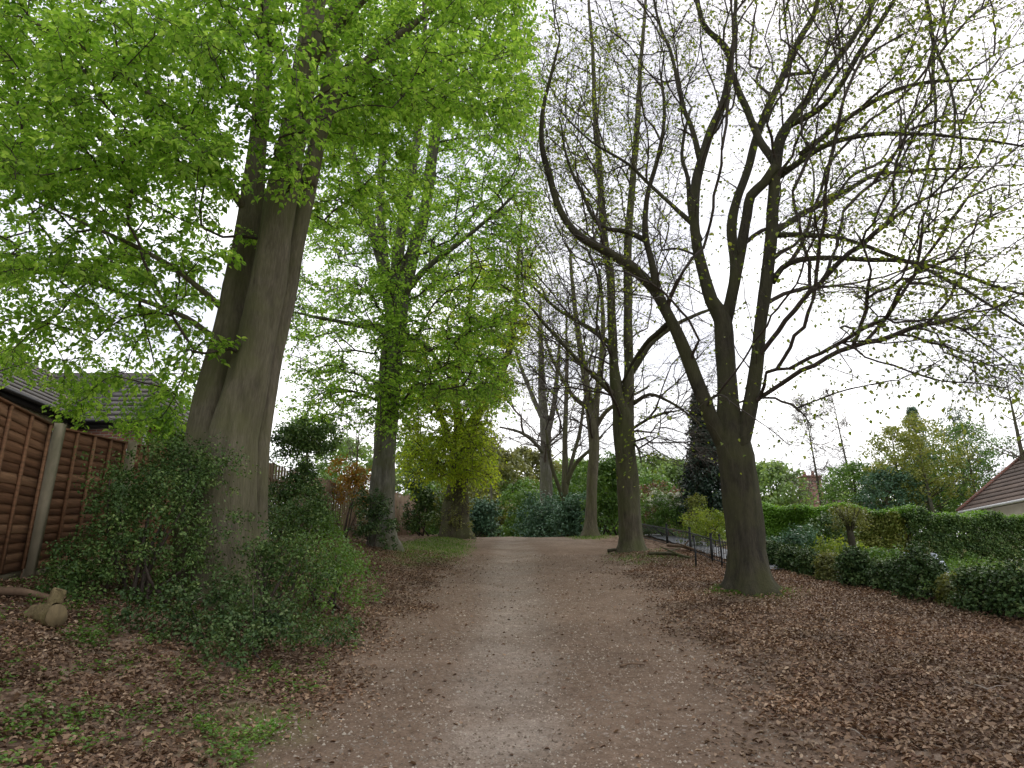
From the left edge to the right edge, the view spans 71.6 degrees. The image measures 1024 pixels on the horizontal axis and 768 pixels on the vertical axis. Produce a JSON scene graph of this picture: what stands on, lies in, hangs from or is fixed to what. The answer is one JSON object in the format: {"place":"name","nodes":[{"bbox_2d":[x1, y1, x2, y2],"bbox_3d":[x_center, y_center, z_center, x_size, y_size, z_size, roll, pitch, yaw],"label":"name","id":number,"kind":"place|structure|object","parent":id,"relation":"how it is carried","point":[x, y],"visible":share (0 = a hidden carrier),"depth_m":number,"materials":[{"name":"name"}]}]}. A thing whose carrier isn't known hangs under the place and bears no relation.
{"place":"outdoors","nodes":[
{"label":"outdoors","id":0,"kind":"place"},
{"bbox_2d":[0,535,1023,767],"bbox_3d":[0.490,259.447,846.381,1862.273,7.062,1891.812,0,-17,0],"label":"ground","id":1,"kind":"structure","parent":0,"point":[501,547],"depth_m":5.83,"materials":[{"name":"brown gravel"}]},
{"bbox_2d":[0,586,49,598],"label":"fallen log","id":2,"kind":"object","parent":1,"relation":"on","point":[13,591],"visible":0.66,"depth_m":6.55,"materials":[{"name":"brown wood"}]},
{"bbox_2d":[23,587,67,627],"bbox_3d":[-3.997,1.921,6.098,0.364,0.336,0.205,-9,-19,26],"label":"forked stump","id":3,"kind":"object","parent":1,"relation":"on","point":[51,612],"visible":0.89,"depth_m":6.03,"materials":[{"name":"brown wood"}]},
{"bbox_2d":[0,397,178,583],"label":"lap fence","id":4,"kind":"object","parent":1,"relation":"on","point":[41,498],"visible":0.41,"depth_m":8.09,"materials":[{"name":"brown wood"}]},
{"bbox_2d":[0,350,188,459],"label":"bungalow","id":5,"kind":"object","parent":1,"relation":"on","point":[34,400],"visible":0.2,"depth_m":18.51,"materials":[{"name":"concrete"}]},
{"bbox_2d":[20,430,230,607],"bbox_3d":[-4.137,1.435,7.887,1.775,2.062,2.252,8,-19,-25],"label":"holly bush","id":6,"kind":"object","parent":1,"relation":"on","point":[146,498],"visible":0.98,"depth_m":7.47,"materials":[{"name":"green plant"}]},
{"bbox_2d":[106,370,188,461],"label":"garden shrub","id":7,"kind":"object","parent":1,"relation":"on","point":[159,422],"visible":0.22,"depth_m":12.52,"materials":[{"name":"green plant"}]},
{"bbox_2d":[178,396,192,410],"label":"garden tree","id":8,"kind":"object","parent":1,"relation":"on","point":[186,403],"visible":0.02,"depth_m":24.65,"materials":[{"name":"green plant"}]},
{"bbox_2d":[0,564,378,767],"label":"weeds","id":9,"kind":"object","parent":1,"relation":"on","point":[209,728],"visible":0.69,"depth_m":4.75,"materials":[{"name":"green plant"}]},
{"bbox_2d":[94,567,366,673],"bbox_3d":[-2.494,2.153,6.514,2.454,0.949,1.450,6,-18,-18],"label":"laurel bush","id":10,"kind":"object","parent":1,"relation":"on","point":[279,620],"visible":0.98,"depth_m":6.55,"materials":[{"name":"green plant"}]},
{"bbox_2d":[189,442,346,635],"bbox_3d":[-2.667,1.769,8.010,1.343,2.178,1.839,-16,-23,42],"label":"holly bush","id":11,"kind":"object","parent":1,"relation":"on","point":[265,549],"visible":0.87,"depth_m":7.93,"materials":[{"name":"green plant"}]},
{"bbox_2d":[0,0,553,611],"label":"beech tree","id":12,"kind":"object","parent":1,"relation":"on","point":[236,378],"visible":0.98,"depth_m":9.23,"materials":[{"name":"green plant"}]},
{"bbox_2d":[268,478,285,540],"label":"ivy clump","id":13,"kind":"object","parent":1,"relation":"on","point":[274,514],"visible":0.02,"depth_m":14.08,"materials":[{"name":"green plant"}]},
{"bbox_2d":[268,482,309,570],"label":"holly bush","id":14,"kind":"object","parent":1,"relation":"on","point":[271,518],"visible":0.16,"depth_m":10.82,"materials":[{"name":"green plant"}]},
{"bbox_2d":[268,414,345,539],"bbox_3d":[-4.388,2.005,14.896,1.776,2.709,1.596,0,-17,0],"label":"clipped bush","id":15,"kind":"object","parent":1,"relation":"on","point":[295,437],"visible":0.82,"depth_m":14.80,"materials":[{"name":"green plant"}]},
{"bbox_2d":[270,500,346,540],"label":"ivy clump","id":16,"kind":"object","parent":1,"relation":"on","point":[326,526],"visible":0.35,"depth_m":16.01,"materials":[{"name":"green plant"}]},
{"bbox_2d":[269,410,353,508],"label":"garden tree","id":17,"kind":"object","parent":1,"relation":"on","point":[321,466],"visible":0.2,"depth_m":30.53,"materials":[{"name":"green plant"}]},
{"bbox_2d":[281,525,388,621],"bbox_3d":[-2.302,2.472,9.239,1.359,1.234,2.413,0,-17,0],"label":"laurel bush","id":18,"kind":"object","parent":1,"relation":"on","point":[349,558],"visible":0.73,"depth_m":9.14,"materials":[{"name":"green plant"}]},
{"bbox_2d":[268,462,424,537],"bbox_3d":[-4.993,4.237,23.086,0.589,3.473,19.464,-1,-17,4],"label":"picket fence","id":19,"kind":"object","parent":1,"relation":"on","point":[400,498],"visible":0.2,"depth_m":21.68,"materials":[{"name":"brown wood"}]},
{"bbox_2d":[322,454,371,537],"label":"garden shrub","id":20,"kind":"object","parent":1,"relation":"on","point":[347,478],"visible":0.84,"depth_m":20.94,"materials":[{"name":"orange plant"}]},
{"bbox_2d":[310,433,397,533],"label":"garden tree","id":21,"kind":"object","parent":1,"relation":"on","point":[364,456],"visible":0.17,"depth_m":52.02,"materials":[{"name":"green plant"}]},
{"bbox_2d":[314,406,400,534],"bbox_3d":[-7.975,4.264,36.026,5.789,7.482,5.930,0,-17,0],"label":"bare tree","id":22,"kind":"object","parent":1,"relation":"on","point":[357,446],"visible":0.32,"depth_m":36.23,"materials":[{"name":"orange plant"}]},
{"bbox_2d":[367,431,447,515],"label":"garden tree","id":23,"kind":"object","parent":1,"relation":"on","point":[399,471],"visible":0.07,"depth_m":45.65,"materials":[{"name":"green plant"}]},
{"bbox_2d":[275,0,548,551],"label":"beech tree","id":24,"kind":"object","parent":1,"relation":"on","point":[397,282],"visible":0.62,"depth_m":18.20,"materials":[{"name":"green plant"}]},
{"bbox_2d":[347,484,400,550],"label":"ivy clump","id":25,"kind":"object","parent":24,"relation":"attached to","point":[364,529],"visible":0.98,"depth_m":17.17,"materials":[{"name":"green plant"}]},
{"bbox_2d":[395,475,442,535],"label":"evergreen bush","id":26,"kind":"object","parent":1,"relation":"on","point":[424,504],"visible":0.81,"depth_m":26.50,"materials":[{"name":"green plant"}]},
{"bbox_2d":[399,482,470,535],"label":"undergrowth bush","id":27,"kind":"object","parent":1,"relation":"on","point":[429,531],"visible":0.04,"depth_m":41.12,"materials":[{"name":"green plant"}]},
{"bbox_2d":[427,481,479,538],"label":"ivy clump","id":28,"kind":"object","parent":1,"relation":"on","point":[459,522],"visible":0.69,"depth_m":25.29,"materials":[{"name":"green plant"}]},
{"bbox_2d":[430,432,507,491],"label":"budding tree","id":29,"kind":"object","parent":1,"relation":"on","point":[484,452],"visible":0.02,"depth_m":49.51,"materials":[{"name":"green plant"}]},
{"bbox_2d":[395,198,551,538],"bbox_3d":[-1.882,-1.084,27.075,6.792,14.102,7.979,0,-17,0],"label":"beech tree","id":30,"kind":"object","parent":1,"relation":"on","point":[464,440],"visible":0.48,"depth_m":24.31,"materials":[{"name":"green plant"}]},
{"bbox_2d":[438,470,519,527],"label":"undergrowth bush","id":31,"kind":"object","parent":1,"relation":"on","point":[486,492],"visible":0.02,"depth_m":44.33,"materials":[{"name":"green plant"}]},
{"bbox_2d":[469,495,507,536],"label":"rhododendron","id":32,"kind":"object","parent":1,"relation":"on","point":[481,523],"visible":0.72,"depth_m":32.36,"materials":[{"name":"teal plant"}]},
{"bbox_2d":[475,441,506,500],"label":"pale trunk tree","id":33,"kind":"object","parent":1,"relation":"on","point":[499,467],"visible":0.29,"depth_m":37.32,"materials":[{"name":"green plant"}]},
{"bbox_2d":[472,493,521,536],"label":"green shrub","id":34,"kind":"object","parent":1,"relation":"on","point":[500,519],"visible":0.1,"depth_m":41.19,"materials":[{"name":"green plant"}]},
{"bbox_2d":[471,447,535,531],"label":"budding tree","id":35,"kind":"object","parent":1,"relation":"on","point":[508,468],"visible":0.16,"depth_m":47.67,"materials":[{"name":"green plant"}]},
{"bbox_2d":[198,534,810,767],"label":"grass","id":36,"kind":"structure","parent":1,"relation":"on","point":[445,544],"depth_m":18.48,"materials":[{"name":"plant"}]},
{"bbox_2d":[0,534,1023,767],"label":"fallen leaves","id":37,"kind":"object","parent":1,"relation":"on","point":[915,669],"depth_m":5.88,"materials":[{"name":"brown plant"}]},
{"bbox_2d":[914,638,983,662],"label":"fallen branch","id":38,"kind":"object","parent":37,"relation":"on","point":[946,646],"visible":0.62,"depth_m":7.05,"materials":[{"name":"brown wood"}]},
{"bbox_2d":[494,483,559,536],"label":"green shrub","id":39,"kind":"object","parent":1,"relation":"on","point":[518,495],"visible":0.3,"depth_m":39.40,"materials":[{"name":"green plant"}]},
{"bbox_2d":[495,477,558,533],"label":"undergrowth bush","id":40,"kind":"object","parent":1,"relation":"on","point":[526,483],"visible":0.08,"depth_m":45.50,"materials":[{"name":"green plant"}]},
{"bbox_2d":[493,444,561,494],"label":"budding tree","id":41,"kind":"object","parent":1,"relation":"on","point":[533,459],"visible":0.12,"depth_m":53.87,"materials":[{"name":"green plant"}]},
{"bbox_2d":[507,489,580,536],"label":"rhododendron","id":42,"kind":"object","parent":1,"relation":"on","point":[534,523],"visible":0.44,"depth_m":35.27,"materials":[{"name":"teal plant"}]},
{"bbox_2d":[480,285,608,536],"bbox_3d":[1.958,0.696,39.269,8.495,16.691,9.993,0,-17,0],"label":"bare tree","id":43,"kind":"object","parent":1,"relation":"on","point":[546,479],"visible":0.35,"depth_m":38.30,"materials":[{"name":"brown plant"}]},
{"bbox_2d":[513,287,622,536],"bbox_3d":[3.176,0.760,35.307,6.430,14.319,7.629,0,-17,0],"label":"bare tree","id":44,"kind":"object","parent":1,"relation":"on","point":[567,472],"visible":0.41,"depth_m":34.47,"materials":[{"name":"brown plant"}]},
{"bbox_2d":[553,456,587,495],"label":"background tree","id":45,"kind":"object","parent":1,"relation":"on","point":[579,465],"visible":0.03,"depth_m":57.31,"materials":[{"name":"green plant"}]},
{"bbox_2d":[538,464,605,533],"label":"undergrowth bush","id":46,"kind":"object","parent":1,"relation":"on","point":[572,483],"visible":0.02,"depth_m":45.41,"materials":[{"name":"green plant"}]},
{"bbox_2d":[534,490,611,536],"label":"rhododendron","id":47,"kind":"object","parent":1,"relation":"on","point":[572,521],"visible":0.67,"depth_m":32.73,"materials":[{"name":"teal plant"}]},
{"bbox_2d":[509,191,665,536],"bbox_3d":[3.413,-1.680,29.909,7.390,16.689,7.697,0,-17,0],"label":"lime tree","id":48,"kind":"object","parent":1,"relation":"on","point":[594,421],"visible":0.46,"depth_m":28.58,"materials":[{"name":"brown plant"}]},
{"bbox_2d":[528,446,649,534],"bbox_3d":[4.329,6.255,38.954,6.964,5.659,5.052,0,-17,0],"label":"green shrub","id":49,"kind":"object","parent":1,"relation":"on","point":[583,478],"visible":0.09,"depth_m":39.00,"materials":[{"name":"green plant"}]},
{"bbox_2d":[468,0,749,552],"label":"lime tree","id":50,"kind":"object","parent":1,"relation":"on","point":[630,530],"visible":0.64,"depth_m":20.30,"materials":[{"name":"brown plant"}]},
{"bbox_2d":[579,451,643,534],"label":"green shrub","id":51,"kind":"object","parent":1,"relation":"on","point":[607,501],"visible":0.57,"depth_m":29.58,"materials":[{"name":"green plant"}]},
{"bbox_2d":[269,453,961,537],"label":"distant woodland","id":52,"kind":"object","parent":1,"relation":"on","point":[768,493],"visible":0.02,"depth_m":80.84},
{"bbox_2d":[619,662,644,666],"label":"fallen branch","id":53,"kind":"object","parent":1,"relation":"on","point":[625,664],"visible":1,"depth_m":6.47,"materials":[{"name":"brown wood"}]},
{"bbox_2d":[598,467,687,536],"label":"undergrowth bush","id":54,"kind":"object","parent":1,"relation":"on","point":[647,479],"visible":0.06,"depth_m":43.20,"materials":[{"name":"green plant"}]},
{"bbox_2d":[639,480,697,537],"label":"shrub","id":55,"kind":"object","parent":1,"relation":"on","point":[654,485],"visible":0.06,"depth_m":35.83,"materials":[{"name":"green plant"}]},
{"bbox_2d":[636,452,700,532],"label":"background tree","id":56,"kind":"object","parent":1,"relation":"on","point":[640,467],"visible":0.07,"depth_m":59.55,"materials":[{"name":"green plant"}]},
{"bbox_2d":[640,485,698,538],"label":"blossom bush","id":57,"kind":"object","parent":1,"relation":"on","point":[664,506],"visible":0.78,"depth_m":25.00,"materials":[{"name":"green plant"}]},
{"bbox_2d":[648,546,690,558],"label":"fallen branch","id":58,"kind":"object","parent":1,"relation":"on","point":[670,552],"visible":0.91,"depth_m":16.98,"materials":[{"name":"wood"}]},
{"bbox_2d":[666,537,701,552],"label":"fallen branch","id":59,"kind":"object","parent":1,"relation":"on","point":[677,545],"visible":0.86,"depth_m":18.64,"materials":[{"name":"brown wood"}]},
{"bbox_2d":[642,523,726,562],"bbox_3d":[4.473,4.185,19.164,0.188,2.116,9.962,0,-17,-1],"label":"iron railing","id":60,"kind":"object","parent":1,"relation":"on","point":[647,527],"visible":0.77,"depth_m":18.14,"materials":[{"name":"metal"}]},
{"bbox_2d":[649,456,725,538],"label":"background tree","id":61,"kind":"object","parent":1,"relation":"on","point":[675,477],"visible":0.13,"depth_m":55.31,"materials":[{"name":"green plant"}]},
{"bbox_2d":[692,535,696,566],"bbox_3d":[3.864,3.553,15.015,0.065,0.701,0.055,-7,-18,21],"label":"iron post","id":62,"kind":"object","parent":1,"relation":"on","point":[693,536],"visible":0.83,"depth_m":15.02,"materials":[{"name":"metal"}]},
{"bbox_2d":[680,492,713,536],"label":"golden shrub","id":63,"kind":"object","parent":1,"relation":"on","point":[694,500],"visible":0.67,"depth_m":23.29,"materials":[{"name":"plant"}]},
{"bbox_2d":[671,386,724,537],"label":"conifer","id":64,"kind":"object","parent":1,"relation":"on","point":[712,494],"visible":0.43,"depth_m":24.83,"materials":[{"name":"green plant"}]},
{"bbox_2d":[676,505,726,546],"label":"garden shrub","id":65,"kind":"object","parent":1,"relation":"on","point":[717,515],"visible":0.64,"depth_m":20.13,"materials":[{"name":"green plant"}]},
{"bbox_2d":[718,534,722,567],"bbox_3d":[4.354,3.510,14.819,0.065,0.741,0.055,-7,-18,21],"label":"iron post","id":66,"kind":"object","parent":1,"relation":"on","point":[720,550],"visible":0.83,"depth_m":14.82,"materials":[{"name":"metal"}]},
{"bbox_2d":[697,584,801,597],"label":"moss","id":67,"kind":"object","parent":1,"relation":"on","point":[713,590],"visible":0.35,"depth_m":10.85,"materials":[{"name":"green plant"}]},
{"bbox_2d":[510,0,1023,596],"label":"lime tree","id":68,"kind":"object","parent":1,"relation":"on","point":[730,422],"visible":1,"depth_m":11.34,"materials":[{"name":"brown plant"}]},
{"bbox_2d":[766,538,783,564],"bbox_3d":[5.371,3.510,14.700,0.696,0.643,0.626,-7,-19,23],"label":"ivy mound","id":69,"kind":"object","parent":1,"relation":"on","point":[771,548],"visible":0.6,"depth_m":14.59,"materials":[{"name":"green plant"}]},
{"bbox_2d":[756,458,817,506],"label":"background tree","id":70,"kind":"object","parent":1,"relation":"on","point":[765,473],"visible":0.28,"depth_m":56.87,"materials":[{"name":"green plant"}]},
{"bbox_2d":[773,542,803,570],"bbox_3d":[5.478,3.397,13.893,0.708,0.630,0.669,-14,-22,38],"label":"ivy mound","id":71,"kind":"object","parent":1,"relation":"on","point":[784,554],"visible":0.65,"depth_m":13.81,"materials":[{"name":"green plant"}]},
{"bbox_2d":[766,523,827,551],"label":"garden shrub","id":72,"kind":"object","parent":1,"relation":"on","point":[791,536],"visible":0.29,"depth_m":15.74,"materials":[{"name":"teal plant"}]},
{"bbox_2d":[762,502,844,546],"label":"garden hedge","id":73,"kind":"object","parent":1,"relation":"on","point":[777,518],"visible":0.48,"depth_m":20.57,"materials":[{"name":"green plant"}]},
{"bbox_2d":[791,548,819,575],"bbox_3d":[5.545,3.346,13.210,0.697,0.621,0.623,0,-17,0],"label":"ivy mound","id":74,"kind":"object","parent":1,"relation":"on","point":[804,559],"visible":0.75,"depth_m":13.10,"materials":[{"name":"green plant"}]},
{"bbox_2d":[771,388,865,505],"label":"alder tree","id":75,"kind":"object","parent":1,"relation":"on","point":[814,468],"visible":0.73,"depth_m":42.77,"materials":[{"name":"green plant"}]},
{"bbox_2d":[811,549,841,582],"bbox_3d":[5.613,3.232,12.493,0.639,0.627,0.709,-10,-20,30],"label":"ivy mound","id":76,"kind":"object","parent":1,"relation":"on","point":[824,561],"visible":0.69,"depth_m":12.40,"materials":[{"name":"green plant"}]},
{"bbox_2d":[793,507,860,552],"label":"dark bush","id":77,"kind":"object","parent":1,"relation":"on","point":[823,518],"visible":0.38,"depth_m":18.18,"materials":[{"name":"green plant"}]},
{"bbox_2d":[796,533,869,554],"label":"garden shrub","id":78,"kind":"object","parent":1,"relation":"on","point":[829,547],"visible":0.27,"depth_m":15.71,"materials":[{"name":"green plant"}]},
{"bbox_2d":[805,382,874,504],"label":"alder tree","id":79,"kind":"object","parent":1,"relation":"on","point":[842,423],"visible":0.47,"depth_m":47.30,"materials":[{"name":"green plant"}]},
{"bbox_2d":[825,503,873,552],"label":"standard tree","id":80,"kind":"object","parent":1,"relation":"on","point":[847,517],"visible":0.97,"depth_m":13.37,"materials":[{"name":"green plant"}]},
{"bbox_2d":[829,543,874,586],"bbox_3d":[5.674,3.018,11.737,0.736,0.774,0.727,8,-19,-25],"label":"ivy mound","id":81,"kind":"object","parent":1,"relation":"on","point":[851,562],"visible":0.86,"depth_m":11.62,"materials":[{"name":"green plant"}]},
{"bbox_2d":[812,456,896,538],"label":"garden tree","id":82,"kind":"object","parent":1,"relation":"on","point":[847,468],"visible":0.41,"depth_m":35.71,"materials":[{"name":"green plant"}]},
{"bbox_2d":[827,501,912,560],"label":"garden hedge","id":83,"kind":"object","parent":1,"relation":"on","point":[888,526],"visible":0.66,"depth_m":18.59,"materials":[{"name":"green plant"}]},
{"bbox_2d":[850,465,931,537],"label":"garden tree","id":84,"kind":"object","parent":1,"relation":"on","point":[890,482],"visible":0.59,"depth_m":32.65,"materials":[{"name":"green plant"}]},
{"bbox_2d":[868,555,915,592],"bbox_3d":[5.949,3.001,11.111,0.778,0.629,0.695,0,-17,0],"label":"ivy mound","id":85,"kind":"object","parent":1,"relation":"on","point":[881,572],"visible":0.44,"depth_m":11.04,"materials":[{"name":"green plant"}]},
{"bbox_2d":[860,544,924,587],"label":"garden shrub","id":86,"kind":"object","parent":1,"relation":"on","point":[872,550],"visible":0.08,"depth_m":14.29,"materials":[{"name":"green plant"}]},
{"bbox_2d":[856,423,941,538],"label":"garden tree","id":87,"kind":"object","parent":1,"relation":"on","point":[890,430],"visible":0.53,"depth_m":34.26,"materials":[{"name":"green plant"}]},
{"bbox_2d":[786,564,1021,616],"bbox_3d":[6.046,3.412,11.502,1.649,1.605,7.390,2,-17,-8],"label":"ground ivy","id":88,"kind":"object","parent":1,"relation":"on","point":[923,593],"visible":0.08,"depth_m":10.26,"materials":[{"name":"green plant"}]},
{"bbox_2d":[888,540,950,600],"bbox_3d":[5.945,2.744,10.359,0.813,0.902,0.831,-16,-23,42],"label":"ivy mound","id":89,"kind":"object","parent":1,"relation":"on","point":[920,566],"visible":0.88,"depth_m":10.24,"materials":[{"name":"green plant"}]},
{"bbox_2d":[865,411,982,512],"bbox_3d":[19.218,4.350,33.275,4.893,6.125,4.676,0,-17,0],"label":"garden tree","id":90,"kind":"object","parent":1,"relation":"on","point":[905,422],"visible":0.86,"depth_m":32.85,"materials":[{"name":"green plant"}]},
{"bbox_2d":[900,405,949,530],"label":"conifer","id":91,"kind":"object","parent":1,"relation":"on","point":[915,409],"visible":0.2,"depth_m":37.38,"materials":[{"name":"green plant"}]},
{"bbox_2d":[849,548,1019,593],"bbox_3d":[9.139,3.918,13.971,5.994,1.998,9.278,0,-17,0],"label":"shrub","id":92,"kind":"object","parent":1,"relation":"on","point":[949,562],"visible":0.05,"depth_m":17.16,"materials":[{"name":"green plant"}]},
{"bbox_2d":[881,448,995,538],"bbox_3d":[22.878,6.097,38.182,6.796,5.549,6.868,0,-17,0],"label":"garden tree","id":93,"kind":"object","parent":1,"relation":"on","point":[940,508],"visible":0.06,"depth_m":37.18,"materials":[{"name":"green plant"}]},
{"bbox_2d":[930,571,970,606],"bbox_3d":[6.133,2.820,9.686,0.763,0.554,0.787,0,-17,0],"label":"ivy mound","id":94,"kind":"object","parent":1,"relation":"on","point":[943,589],"visible":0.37,"depth_m":9.64,"materials":[{"name":"green plant"}]},
{"bbox_2d":[885,503,1023,562],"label":"garden hedge","id":95,"kind":"object","parent":1,"relation":"on","point":[990,523],"visible":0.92,"depth_m":18.44,"materials":[{"name":"green plant"}]},
{"bbox_2d":[931,405,989,532],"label":"tree","id":96,"kind":"object","parent":1,"relation":"on","point":[954,420],"visible":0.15,"depth_m":40.73,"materials":[{"name":"green plant"}]},
{"bbox_2d":[912,420,1018,513],"bbox_3d":[22.486,4.731,34.959,5.394,6.293,5.364,11,-20,-33],"label":"garden tree","id":97,"kind":"object","parent":1,"relation":"on","point":[962,497],"visible":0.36,"depth_m":35.11,"materials":[{"name":"green plant"}]},
{"bbox_2d":[932,357,1023,492],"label":"budding tree","id":98,"kind":"object","parent":1,"relation":"on","point":[1020,447],"visible":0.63,"depth_m":31.13,"materials":[{"name":"green plant"}]},
{"bbox_2d":[946,562,1023,614],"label":"ivy mound","id":99,"kind":"object","parent":1,"relation":"on","point":[961,580],"visible":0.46,"depth_m":9.07,"materials":[{"name":"green plant"}]},
{"bbox_2d":[965,681,1005,698],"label":"fallen branch","id":100,"kind":"object","parent":1,"relation":"on","point":[987,688],"visible":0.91,"depth_m":5.47,"materials":[{"name":"wood"}]},
{"bbox_2d":[956,457,1023,539],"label":"bungalow","id":101,"kind":"object","parent":1,"relation":"on","point":[1002,491],"visible":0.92,"depth_m":28.86,"materials":[{"name":"tile"}]},
{"bbox_2d":[970,539,1023,619],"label":"ivy mound","id":102,"kind":"object","parent":1,"relation":"on","point":[1009,579],"visible":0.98,"depth_m":8.49,"materials":[{"name":"green plant"}]},
{"bbox_2d":[0,0,1023,536],"label":"sky","id":103,"kind":"structure","parent":0,"point":[808,384],"materials":[{"name":"white"}]},
{"bbox_2d":[645,534,783,568],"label":"driveway","id":104,"kind":"structure","parent":0,"point":[671,540],"depth_m":19.37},
{"bbox_2d":[780,471,880,538],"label":"brick house","id":105,"kind":"structure","parent":0,"point":[808,478],"depth_m":59.59,"materials":[{"name":"brick"}]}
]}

